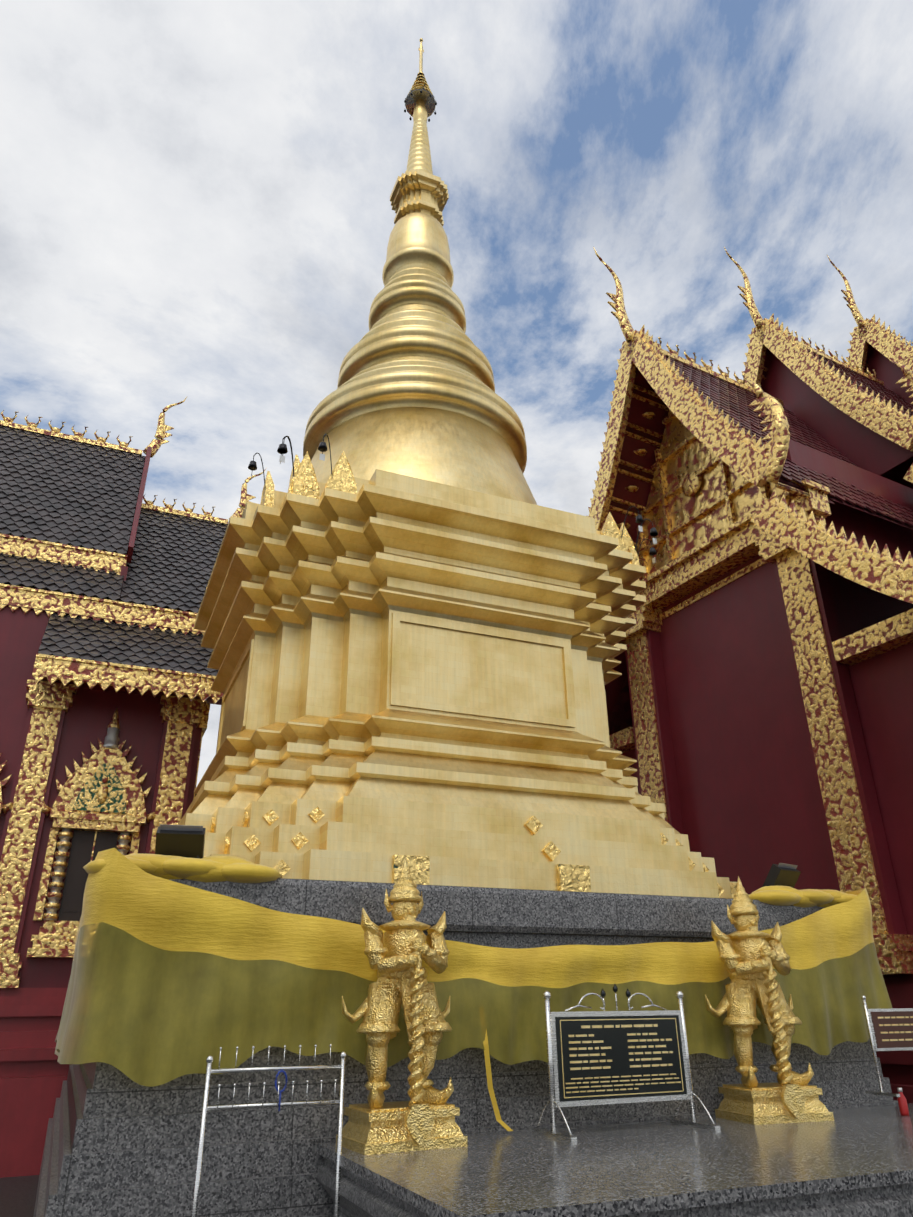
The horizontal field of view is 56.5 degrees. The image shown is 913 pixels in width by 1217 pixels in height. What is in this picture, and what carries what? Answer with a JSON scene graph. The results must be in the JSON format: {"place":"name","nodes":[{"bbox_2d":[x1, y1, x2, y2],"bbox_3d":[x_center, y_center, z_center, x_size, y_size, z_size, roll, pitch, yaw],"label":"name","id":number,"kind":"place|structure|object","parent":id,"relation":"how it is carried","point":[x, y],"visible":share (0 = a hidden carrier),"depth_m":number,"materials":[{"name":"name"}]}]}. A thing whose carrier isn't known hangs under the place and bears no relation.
{"place":"outdoors","nodes":[
{"label":"outdoors","id":0,"kind":"place"},
{"bbox_2d":[0,1175,38,1216],"bbox_3d":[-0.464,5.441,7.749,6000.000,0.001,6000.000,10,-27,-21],"label":"ground","id":1,"kind":"structure","parent":0,"point":[18,1194],"depth_m":8.30,"materials":[{"name":"grey concrete"}]},
{"bbox_2d":[191,1044,346,1216],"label":"candle rack","id":2,"kind":"object","parent":1,"relation":"on","point":[279,1069],"visible":1,"depth_m":4.56,"materials":[{"name":"silver metal"}]},
{"bbox_2d":[33,878,897,1216],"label":"stone base","id":3,"kind":"object","parent":1,"relation":"on","point":[119,1144],"visible":0.29,"depth_m":5.45,"materials":[{"name":"grey stone"}]},
{"bbox_2d":[155,824,205,858],"bbox_3d":[-1.823,1.604,5.587,0.300,0.315,0.219,5,-26,-12],"label":"floodlight","id":4,"kind":"object","parent":3,"relation":"on","point":[187,841],"visible":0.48,"depth_m":5.55,"materials":[{"name":"black metal"}]},
{"bbox_2d":[178,38,741,898],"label":"golden chedi","id":5,"kind":"structure","parent":3,"relation":"on","point":[418,606],"depth_m":8.04,"materials":[{"name":"gold metal"}]},
{"bbox_2d":[55,848,891,1131],"bbox_3d":[-0.148,3.535,7.771,6.380,1.632,4.721,10,-27,-21],"label":"draped cloth","id":6,"kind":"object","parent":3,"relation":"attached to","point":[169,980],"visible":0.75,"depth_m":5.34,"materials":[{"name":"yellow fabric"}]},
{"bbox_2d":[762,863,800,887],"bbox_3d":[2.815,2.385,7.341,0.300,0.315,0.219,18,-31,-34],"label":"floodlight","id":7,"kind":"object","parent":3,"relation":"on","point":[782,874],"visible":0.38,"depth_m":7.29,"materials":[{"name":"black metal"}]},
{"bbox_2d":[317,1104,912,1216],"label":"stone platform","id":8,"kind":"structure","parent":1,"relation":"on","point":[853,1162],"depth_m":4.08,"materials":[{"name":"stone"}]},
{"bbox_2d":[336,856,467,1154],"bbox_3d":[-0.319,2.347,5.210,0.732,1.620,0.500,12,-28,-24],"label":"guardian statue","id":9,"kind":"object","parent":8,"relation":"on","point":[423,1118],"visible":1,"depth_m":5.02,"materials":[{"name":"gold metal"}]},
{"bbox_2d":[532,984,719,1141],"bbox_3d":[1.068,2.905,5.526,1.116,0.855,0.460,11,-28,-22],"label":"information sign","id":10,"kind":"object","parent":8,"relation":"on","point":[605,1057],"visible":1,"depth_m":5.49,"materials":[{"name":"steel"},{"name":"polished black granite"},{"name":"gold lettering"}]},
{"bbox_2d":[705,876,833,1124],"bbox_3d":[2.188,2.784,6.189,0.732,1.620,0.500,7,-26,-15],"label":"guardian statue","id":11,"kind":"object","parent":8,"relation":"on","point":[751,956],"visible":1,"depth_m":6.00,"materials":[{"name":"gold metal"}]},
{"bbox_2d":[861,995,912,1096],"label":"notice sign","id":12,"kind":"object","parent":8,"relation":"on","point":[890,1029],"visible":1,"depth_m":6.29,"materials":[{"name":"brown metal"}]},
{"bbox_2d":[897,1088,908,1115],"bbox_3d":[3.157,3.492,6.011,0.060,0.170,0.060,10,-27,-21],"label":"bottle","id":13,"kind":"object","parent":8,"relation":"on","point":[903,1105],"visible":0.96,"depth_m":5.98,"materials":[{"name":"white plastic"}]},
{"bbox_2d":[609,409,912,1103],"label":"viharn walls","id":14,"kind":"structure","parent":1,"relation":"on","point":[770,679],"depth_m":11.63,"materials":[{"name":"red paint"}]},
{"bbox_2d":[588,247,912,734],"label":"temple roof","id":15,"kind":"structure","parent":14,"relation":"on","point":[856,409],"depth_m":14.21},
{"bbox_2d":[0,606,209,1177],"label":"hall walls","id":16,"kind":"structure","parent":0,"point":[87,775],"depth_m":11.51,"materials":[{"name":"red paint"}]},
{"bbox_2d":[0,396,265,704],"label":"hall roof","id":17,"kind":"structure","parent":16,"relation":"on","point":[105,569],"depth_m":13.56,"materials":[{"name":"grey tile"}]},
{"bbox_2d":[0,0,912,786],"label":"sky","id":18,"kind":"structure","parent":0,"point":[195,203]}
]}

